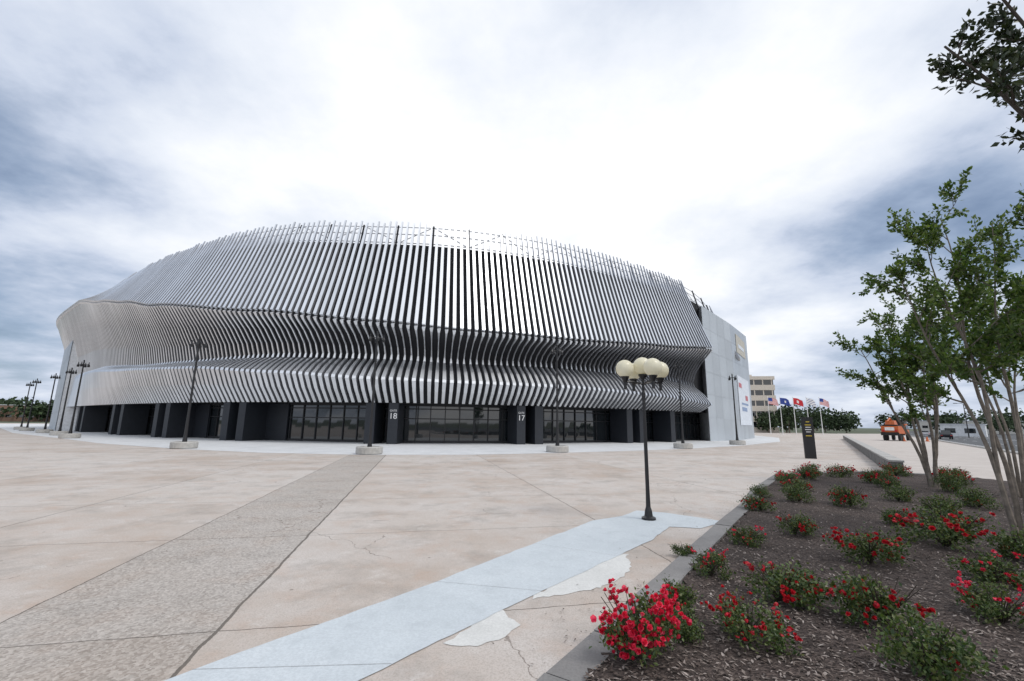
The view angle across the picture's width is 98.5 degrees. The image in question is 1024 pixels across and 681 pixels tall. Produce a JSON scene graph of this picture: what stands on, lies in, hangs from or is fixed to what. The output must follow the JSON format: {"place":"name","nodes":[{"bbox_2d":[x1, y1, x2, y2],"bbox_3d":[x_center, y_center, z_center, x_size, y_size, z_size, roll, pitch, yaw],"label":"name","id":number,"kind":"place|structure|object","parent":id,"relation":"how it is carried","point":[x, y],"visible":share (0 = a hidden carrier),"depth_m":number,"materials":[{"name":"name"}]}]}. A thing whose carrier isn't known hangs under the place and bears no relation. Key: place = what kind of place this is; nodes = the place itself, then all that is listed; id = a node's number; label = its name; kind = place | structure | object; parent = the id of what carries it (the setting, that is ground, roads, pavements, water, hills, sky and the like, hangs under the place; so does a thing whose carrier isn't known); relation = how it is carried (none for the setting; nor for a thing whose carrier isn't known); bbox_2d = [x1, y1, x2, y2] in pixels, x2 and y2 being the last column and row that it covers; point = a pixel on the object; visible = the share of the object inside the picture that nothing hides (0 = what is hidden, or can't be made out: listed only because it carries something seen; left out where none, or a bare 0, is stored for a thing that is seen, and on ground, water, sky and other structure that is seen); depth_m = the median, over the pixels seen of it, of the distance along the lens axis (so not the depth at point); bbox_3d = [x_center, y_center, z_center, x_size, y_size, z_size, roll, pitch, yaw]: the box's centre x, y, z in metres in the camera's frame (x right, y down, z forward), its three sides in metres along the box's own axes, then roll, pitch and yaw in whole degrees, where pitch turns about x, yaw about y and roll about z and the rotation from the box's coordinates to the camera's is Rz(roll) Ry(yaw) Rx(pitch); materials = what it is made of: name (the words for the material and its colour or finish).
{"place":"outdoors","nodes":[
{"label":"outdoors","id":0,"kind":"place"},
{"bbox_2d":[0,424,779,454],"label":"arena apron","id":1,"kind":"object","parent":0,"point":[277,446],"visible":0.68,"depth_m":38.19,"materials":[{"name":"concrete"}]},
{"bbox_2d":[13,382,33,429],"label":"tall light post","id":2,"kind":"object","parent":1,"relation":"on","point":[21,425],"visible":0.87,"depth_m":73.34,"materials":[{"name":"black metal"}]},
{"bbox_2d":[19,378,40,430],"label":"tall light post","id":3,"kind":"object","parent":1,"relation":"on","point":[27,428],"visible":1,"depth_m":66.80,"materials":[{"name":"black metal"}]},
{"bbox_2d":[35,373,60,432],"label":"tall light post","id":4,"kind":"object","parent":1,"relation":"on","point":[45,429],"visible":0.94,"depth_m":58.45,"materials":[{"name":"black metal"}]},
{"bbox_2d":[49,368,76,434],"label":"tall light post","id":5,"kind":"object","parent":1,"relation":"on","point":[71,372],"visible":0.8,"depth_m":51.66,"materials":[{"name":"black metal"}]},
{"bbox_2d":[49,340,78,430],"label":"portal panels","id":6,"kind":"object","parent":1,"relation":"on","point":[69,361],"visible":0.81,"depth_m":71.70,"materials":[{"name":"metal"}]},
{"bbox_2d":[58,360,89,437],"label":"tall light post","id":7,"kind":"object","parent":1,"relation":"on","point":[69,434],"visible":0.98,"depth_m":44.50,"materials":[{"name":"black metal"}]},
{"bbox_2d":[169,338,206,448],"bbox_3d":[-22.948,3.675,31.612,1.640,7.900,1.640,1,-11,0],"label":"tall light post","id":8,"kind":"object","parent":1,"relation":"on","point":[184,443],"visible":1,"depth_m":31.18,"materials":[{"name":"black metal"}]},
{"bbox_2d":[355,331,384,454],"bbox_3d":[-8.942,3.261,28.467,1.640,7.900,1.640,1,-11,0],"label":"tall light post","id":9,"kind":"object","parent":1,"relation":"on","point":[369,449],"visible":0.99,"depth_m":27.95,"materials":[{"name":"black metal"}]},
{"bbox_2d":[74,402,675,443],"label":"dark piers","id":10,"kind":"structure","parent":1,"relation":"on","point":[247,421],"depth_m":48.11,"materials":[{"name":"black metal"}]},
{"bbox_2d":[106,405,699,440],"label":"storefront glazing","id":11,"kind":"structure","parent":1,"relation":"on","point":[437,430],"depth_m":44.61,"materials":[{"name":"black glass"}]},
{"bbox_2d":[77,402,703,413],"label":"soffit","id":12,"kind":"structure","parent":11,"relation":"on","point":[383,403],"depth_m":44.97,"materials":[{"name":"black metal"}]},
{"bbox_2d":[90,242,704,412],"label":"backing wall","id":13,"kind":"structure","parent":12,"relation":"on","point":[698,382],"depth_m":43.01,"materials":[{"name":"black metal"}]},
{"bbox_2d":[56,220,739,411],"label":"facade fins","id":14,"kind":"object","parent":13,"relation":"attached to","point":[111,336],"visible":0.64,"depth_m":45.70,"materials":[{"name":"silver metal"}]},
{"bbox_2d":[235,224,708,309],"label":"parapet truss","id":15,"kind":"object","parent":13,"relation":"on","point":[433,244],"visible":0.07,"depth_m":46.73,"materials":[{"name":"metal"}]},
{"bbox_2d":[105,403,700,442],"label":"window frames","id":16,"kind":"structure","parent":1,"relation":"on","point":[445,419],"depth_m":44.89,"materials":[{"name":"metal"}]},
{"bbox_2d":[546,345,568,452],"bbox_3d":[3.347,4.212,32.693,1.640,7.900,1.640,1,-11,0],"label":"tall light post","id":17,"kind":"object","parent":1,"relation":"on","point":[556,448],"visible":0.98,"depth_m":32.27,"materials":[{"name":"black metal"}]},
{"bbox_2d":[673,361,692,448],"bbox_3d":[15.328,5.752,40.063,1.640,7.900,1.640,1,-11,0],"label":"tall light post","id":18,"kind":"object","parent":1,"relation":"on","point":[682,445],"visible":1,"depth_m":39.53,"materials":[{"name":"black metal"}]},
{"bbox_2d":[698,306,754,440],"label":"portal panels","id":19,"kind":"object","parent":1,"relation":"on","point":[721,363],"visible":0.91,"depth_m":63.74,"materials":[{"name":"metal"}]},
{"bbox_2d":[735,334,751,424],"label":"portal banners","id":20,"kind":"object","parent":19,"relation":"attached to","point":[744,401],"visible":1,"depth_m":72.11,"materials":[{"name":"white plastic"}]},
{"bbox_2d":[728,374,745,444],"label":"tall light post","id":21,"kind":"object","parent":1,"relation":"on","point":[737,441],"visible":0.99,"depth_m":49.24,"materials":[{"name":"black metal"}]},
{"bbox_2d":[0,423,882,680],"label":"plaza paving","id":22,"kind":"structure","parent":0,"point":[128,563],"depth_m":7.76,"materials":[{"name":"concrete"}]},
{"bbox_2d":[448,610,522,646],"bbox_3d":[-0.228,2.841,4.346,0.484,0.001,0.903,-7,-13,36],"label":"concrete spill","id":23,"kind":"object","parent":22,"relation":"on","point":[492,628],"visible":1,"depth_m":4.31,"materials":[{"name":"white concrete"}]},
{"bbox_2d":[533,554,631,595],"bbox_3d":[1.159,3.151,5.896,0.718,0.001,2.407,-7,-13,35],"label":"concrete spill","id":24,"kind":"object","parent":22,"relation":"on","point":[617,568],"visible":0.98,"depth_m":5.88,"materials":[{"name":"white concrete"}]},
{"bbox_2d":[493,492,736,650],"bbox_3d":[3.512,3.726,8.851,0.949,0.004,12.455,-7,-13,34],"label":"leaf debris","id":25,"kind":"object","parent":22,"relation":"on","point":[615,584],"visible":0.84,"depth_m":5.13,"materials":[{"name":"brown plant"}]},
{"bbox_2d":[536,471,924,680],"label":"planting bed curb","id":26,"kind":"structure","parent":22,"relation":"on","point":[577,661],"depth_m":5.24,"materials":[{"name":"concrete"}]},
{"bbox_2d":[749,375,778,432],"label":"office building","id":27,"kind":"structure","parent":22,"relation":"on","point":[762,388],"depth_m":151.70,"materials":[{"name":"beige concrete"}]},
{"bbox_2d":[767,396,778,431],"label":"flagpole with flag","id":28,"kind":"object","parent":22,"relation":"on","point":[773,401],"visible":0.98,"depth_m":119.13,"materials":[{"name":"multicoloured fabric"}]},
{"bbox_2d":[779,396,790,434],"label":"flagpole with flag","id":29,"kind":"object","parent":22,"relation":"on","point":[785,401],"visible":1,"depth_m":119.11,"materials":[{"name":"blue fabric"}]},
{"bbox_2d":[792,397,803,434],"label":"flagpole with flag","id":30,"kind":"object","parent":22,"relation":"on","point":[796,401],"visible":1,"depth_m":119.11,"materials":[{"name":"red fabric"}]},
{"bbox_2d":[800,417,816,458],"bbox_3d":[19.421,6.365,28.866,0.660,2.655,0.260,-3,-11,20],"label":"wayfinding sign","id":31,"kind":"object","parent":22,"relation":"on","point":[808,438],"visible":1,"depth_m":28.78,"materials":[{"name":"black metal"}]},
{"bbox_2d":[806,398,815,413],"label":"flagpole with flag","id":32,"kind":"object","parent":22,"relation":"on","point":[810,401],"visible":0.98,"depth_m":119.16,"materials":[{"name":"white fabric"}]},
{"bbox_2d":[818,397,828,434],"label":"flagpole with flag","id":33,"kind":"object","parent":22,"relation":"on","point":[823,402],"visible":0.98,"depth_m":119.10,"materials":[{"name":"fabric"}]},
{"bbox_2d":[164,510,718,680],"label":"concrete path","id":34,"kind":"structure","parent":0,"point":[365,641],"depth_m":4.71,"materials":[{"name":"grey concrete"}]},
{"bbox_2d":[208,543,609,668],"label":"path joints","id":35,"kind":"object","parent":34,"relation":"on","point":[353,664],"visible":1,"depth_m":3.65,"materials":[{"name":"concrete"}]},
{"bbox_2d":[616,357,668,520],"bbox_3d":[2.963,2.116,9.805,1.022,3.518,1.022,-6,-13,32],"label":"globe street lamp","id":36,"kind":"object","parent":34,"relation":"on","point":[653,369],"visible":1,"depth_m":9.82,"materials":[{"name":"black metal"}]},
{"bbox_2d":[0,421,917,433],"bbox_3d":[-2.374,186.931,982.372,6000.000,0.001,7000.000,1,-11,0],"label":"ground","id":37,"kind":"structure","parent":0,"point":[863,431],"depth_m":226.63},
{"bbox_2d":[0,404,51,421],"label":"brick building","id":38,"kind":"structure","parent":37,"relation":"on","point":[6,417],"depth_m":208.49,"materials":[{"name":"brown brick"}]},
{"bbox_2d":[0,396,1023,434],"bbox_3d":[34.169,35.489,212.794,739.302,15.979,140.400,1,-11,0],"label":"distant trees","id":39,"kind":"object","parent":37,"relation":"on","point":[844,421],"visible":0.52,"depth_m":175.77,"materials":[{"name":"green plant"}]},
{"bbox_2d":[919,421,1023,433],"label":"building","id":40,"kind":"structure","parent":37,"relation":"on","point":[924,425],"depth_m":233.81,"materials":[{"name":"white concrete"}]},
{"bbox_2d":[0,0,1023,428],"label":"sky","id":41,"kind":"structure","parent":0,"point":[752,155],"materials":[{"name":"white"}]},
{"bbox_2d":[583,472,1023,680],"bbox_3d":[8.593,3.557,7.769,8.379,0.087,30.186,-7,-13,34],"label":"mulch bed","id":42,"kind":"object","parent":0,"point":[919,482],"visible":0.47,"depth_m":5.40,"materials":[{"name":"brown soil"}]},
{"bbox_2d":[589,578,691,667],"bbox_3d":[1.069,2.433,3.805,0.916,0.572,0.734,5,-11,-19],"label":"rose bush","id":43,"kind":"object","parent":42,"relation":"on","point":[650,630],"visible":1,"depth_m":3.69,"materials":[{"name":"red plant"}]},
{"bbox_2d":[651,573,702,618],"bbox_3d":[1.782,2.766,4.787,0.566,0.339,0.585,8,-13,-32],"label":"rose bush","id":44,"kind":"object","parent":42,"relation":"on","point":[682,594],"visible":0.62,"depth_m":4.68,"materials":[{"name":"green plant"}]},
{"bbox_2d":[669,543,697,555],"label":"rose bush","id":45,"kind":"object","parent":42,"relation":"on","point":[684,552],"visible":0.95,"depth_m":6.78,"materials":[{"name":"green plant"}]},
{"bbox_2d":[664,602,705,644],"bbox_3d":[1.617,2.686,4.199,0.476,0.274,0.555,-9,-14,42],"label":"rose bush","id":46,"kind":"object","parent":42,"relation":"on","point":[693,630],"visible":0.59,"depth_m":4.10,"materials":[{"name":"green plant"}]},
{"bbox_2d":[688,548,734,580],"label":"rose bush","id":47,"kind":"object","parent":42,"relation":"on","point":[717,562],"visible":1,"depth_m":5.81,"materials":[{"name":"green plant"}]},
{"bbox_2d":[726,525,768,548],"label":"rose bush","id":48,"kind":"object","parent":42,"relation":"on","point":[750,537],"visible":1,"depth_m":7.47,"materials":[{"name":"green plant"}]},
{"bbox_2d":[700,584,803,659],"bbox_3d":[2.224,2.612,4.161,0.816,0.456,0.845,-3,-11,19],"label":"rose bush","id":49,"kind":"object","parent":42,"relation":"on","point":[731,616],"visible":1,"depth_m":4.03,"materials":[{"name":"green plant"}]},
{"bbox_2d":[739,491,780,513],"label":"rose bush","id":50,"kind":"object","parent":42,"relation":"on","point":[759,503],"visible":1,"depth_m":10.45,"materials":[{"name":"green plant"}]},
{"bbox_2d":[747,483,774,497],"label":"rose bush","id":51,"kind":"object","parent":42,"relation":"on","point":[758,490],"visible":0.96,"depth_m":12.60,"materials":[{"name":"green plant"}]},
{"bbox_2d":[771,470,797,479],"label":"rose bush","id":52,"kind":"object","parent":42,"relation":"on","point":[777,472],"visible":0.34,"depth_m":16.39,"materials":[{"name":"green plant"}]},
{"bbox_2d":[774,470,802,484],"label":"rose bush","id":53,"kind":"object","parent":42,"relation":"on","point":[784,476],"visible":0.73,"depth_m":15.02,"materials":[{"name":"green plant"}]},
{"bbox_2d":[734,552,845,612],"bbox_3d":[3.142,2.749,5.062,1.050,0.540,0.901,-4,-12,22],"label":"rose bush","id":54,"kind":"object","parent":42,"relation":"on","point":[777,581],"visible":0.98,"depth_m":4.94,"materials":[{"name":"green plant"}]},
{"bbox_2d":[780,476,814,490],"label":"rose bush","id":55,"kind":"object","parent":42,"relation":"on","point":[800,481],"visible":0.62,"depth_m":13.86,"materials":[{"name":"green plant"}]},
{"bbox_2d":[773,510,822,536],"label":"rose bush","id":56,"kind":"object","parent":42,"relation":"on","point":[799,523],"visible":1,"depth_m":8.05,"materials":[{"name":"green plant"}]},
{"bbox_2d":[778,482,817,502],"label":"rose bush","id":57,"kind":"object","parent":42,"relation":"on","point":[797,493],"visible":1,"depth_m":11.71,"materials":[{"name":"green plant"}]},
{"bbox_2d":[792,464,822,479],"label":"rose bush","id":58,"kind":"object","parent":42,"relation":"on","point":[810,473],"visible":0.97,"depth_m":16.83,"materials":[{"name":"green plant"}]},
{"bbox_2d":[799,461,824,475],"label":"rose bush","id":59,"kind":"object","parent":42,"relation":"on","point":[813,465],"visible":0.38,"depth_m":17.97,"materials":[{"name":"green plant"}]},
{"bbox_2d":[824,463,857,477],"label":"rose bush","id":60,"kind":"object","parent":42,"relation":"on","point":[845,472],"visible":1,"depth_m":17.67,"materials":[{"name":"green plant"}]},
{"bbox_2d":[823,481,870,507],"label":"rose bush","id":61,"kind":"object","parent":42,"relation":"on","point":[841,494],"visible":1,"depth_m":11.11,"materials":[{"name":"green plant"}]},
{"bbox_2d":[822,521,915,565],"bbox_3d":[5.294,3.038,6.580,1.096,0.577,1.050,-8,-14,40],"label":"rose bush","id":62,"kind":"object","parent":42,"relation":"on","point":[866,551],"visible":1,"depth_m":6.46,"materials":[{"name":"green plant"}]},
{"bbox_2d":[857,468,885,482],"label":"rose bush","id":63,"kind":"object","parent":42,"relation":"on","point":[867,475],"visible":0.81,"depth_m":16.03,"materials":[{"name":"green plant"}]},
{"bbox_2d":[816,564,937,636],"bbox_3d":[3.650,2.594,4.468,0.895,0.586,0.880,-2,-11,16],"label":"rose bush","id":64,"kind":"object","parent":42,"relation":"on","point":[881,600],"visible":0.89,"depth_m":4.38,"materials":[{"name":"green plant"}]},
{"bbox_2d":[869,467,896,479],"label":"rose bush","id":65,"kind":"object","parent":42,"relation":"on","point":[885,474],"visible":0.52,"depth_m":16.72,"materials":[{"name":"green plant"}]},
{"bbox_2d":[871,473,903,487],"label":"rose bush","id":66,"kind":"object","parent":42,"relation":"on","point":[889,482],"visible":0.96,"depth_m":14.65,"materials":[{"name":"green plant"}]},
{"bbox_2d":[877,507,914,526],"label":"rose bush","id":67,"kind":"object","parent":42,"relation":"on","point":[886,514],"visible":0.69,"depth_m":9.14,"materials":[{"name":"green plant"}]},
{"bbox_2d":[879,462,912,476],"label":"rose bush","id":68,"kind":"object","parent":42,"relation":"on","point":[903,470],"visible":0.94,"depth_m":18.38,"materials":[{"name":"green plant"}]},
{"bbox_2d":[879,484,917,501],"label":"rose bush","id":69,"kind":"object","parent":42,"relation":"on","point":[901,496],"visible":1,"depth_m":11.95,"materials":[{"name":"green plant"}]},
{"bbox_2d":[828,293,969,487],"bbox_3d":[14.039,1.592,15.783,3.765,7.017,2.897,1,-11,0],"label":"crape myrtle tree","id":70,"kind":"object","parent":42,"relation":"on","point":[901,363],"visible":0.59,"depth_m":15.62,"materials":[{"name":"green plant"}]},
{"bbox_2d":[853,609,1008,680],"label":"rose bush","id":71,"kind":"object","parent":42,"relation":"on","point":[930,663],"visible":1,"depth_m":3.51,"materials":[{"name":"green plant"}]},
{"bbox_2d":[852,166,1023,539],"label":"crape myrtle tree","id":72,"kind":"object","parent":42,"relation":"on","point":[946,360],"visible":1,"depth_m":8.83,"materials":[{"name":"green plant"}]},
{"bbox_2d":[914,491,966,517],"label":"rose bush","id":73,"kind":"object","parent":42,"relation":"on","point":[940,502],"visible":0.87,"depth_m":9.93,"materials":[{"name":"green plant"}]},
{"bbox_2d":[887,502,1000,553],"bbox_3d":[7.210,3.116,7.389,1.314,0.715,1.384,6,-12,-24],"label":"rose bush","id":74,"kind":"object","parent":42,"relation":"on","point":[949,532],"visible":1,"depth_m":7.26,"materials":[{"name":"green plant"}]},
{"bbox_2d":[930,472,972,492],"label":"rose bush","id":75,"kind":"object","parent":42,"relation":"on","point":[948,484],"visible":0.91,"depth_m":13.92,"materials":[{"name":"green plant"}]},
{"bbox_2d":[932,467,975,485],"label":"rose bush","id":76,"kind":"object","parent":42,"relation":"on","point":[964,478],"visible":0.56,"depth_m":15.44,"materials":[{"name":"green plant"}]},
{"bbox_2d":[938,464,971,483],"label":"rose bush","id":77,"kind":"object","parent":42,"relation":"on","point":[959,470],"visible":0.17,"depth_m":16.43,"materials":[{"name":"green plant"}]},
{"bbox_2d":[918,253,1023,496],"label":"crape myrtle tree","id":78,"kind":"object","parent":42,"relation":"on","point":[984,310],"visible":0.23,"depth_m":13.69,"materials":[{"name":"green plant"}]},
{"bbox_2d":[926,0,1023,152],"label":"overhanging tree","id":79,"kind":"object","parent":42,"relation":"on","point":[1004,87],"visible":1,"depth_m":7.08,"materials":[{"name":"green plant"}]},
{"bbox_2d":[950,485,1003,509],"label":"rose bush","id":80,"kind":"object","parent":42,"relation":"on","point":[972,498],"visible":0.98,"depth_m":11.26,"materials":[{"name":"green plant"}]},
{"bbox_2d":[942,547,1023,589],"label":"rose bush","id":81,"kind":"object","parent":42,"relation":"on","point":[991,570],"visible":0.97,"depth_m":5.70,"materials":[{"name":"green plant"}]},
{"bbox_2d":[949,570,1023,627],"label":"rose bush","id":82,"kind":"object","parent":42,"relation":"on","point":[979,601],"visible":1,"depth_m":4.57,"materials":[{"name":"green plant"}]},
{"bbox_2d":[978,524,1023,560],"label":"rose bush","id":83,"kind":"object","parent":42,"relation":"on","point":[1012,543],"visible":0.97,"depth_m":6.82,"materials":[{"name":"green plant"}]},
{"bbox_2d":[838,434,1020,480],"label":"sidewalk","id":84,"kind":"structure","parent":0,"point":[975,461],"depth_m":34.18,"materials":[{"name":"concrete"}]},
{"bbox_2d":[843,435,904,475],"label":"concrete wall","id":85,"kind":"structure","parent":84,"relation":"on","point":[876,456],"depth_m":25.70,"materials":[{"name":"grey concrete"}]},
{"bbox_2d":[881,418,909,440],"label":"orange utility truck","id":86,"kind":"object","parent":84,"relation":"on","point":[893,428],"visible":0.93,"depth_m":71.99,"materials":[{"name":"paint"}]},
{"bbox_2d":[905,431,1023,451],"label":"road","id":87,"kind":"structure","parent":0,"point":[974,441],"depth_m":84.96,"materials":[{"name":"grey asphalt"}]},
{"bbox_2d":[919,431,930,436],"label":"parked car","id":88,"kind":"object","parent":87,"relation":"on","point":[926,433],"visible":0.52,"depth_m":114.35,"materials":[{"name":"paint"}]},
{"bbox_2d":[938,430,952,438],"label":"parked car","id":89,"kind":"object","parent":87,"relation":"on","point":[945,433],"visible":0.78,"depth_m":87.30,"materials":[{"name":"paint"}]},
{"bbox_2d":[905,435,1017,453],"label":"road curb","id":90,"kind":"structure","parent":87,"relation":"on","point":[966,445],"depth_m":54.68,"materials":[{"name":"concrete"}]},
{"bbox_2d":[953,403,969,437],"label":"street lamp","id":91,"kind":"object","parent":87,"relation":"on","point":[965,418],"visible":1,"depth_m":108.57,"materials":[{"name":"grey metal"}]},
{"bbox_2d":[939,424,987,436],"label":"white trailer","id":92,"kind":"object","parent":87,"relation":"on","point":[958,429],"visible":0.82,"depth_m":123.59,"materials":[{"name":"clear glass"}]}
]}

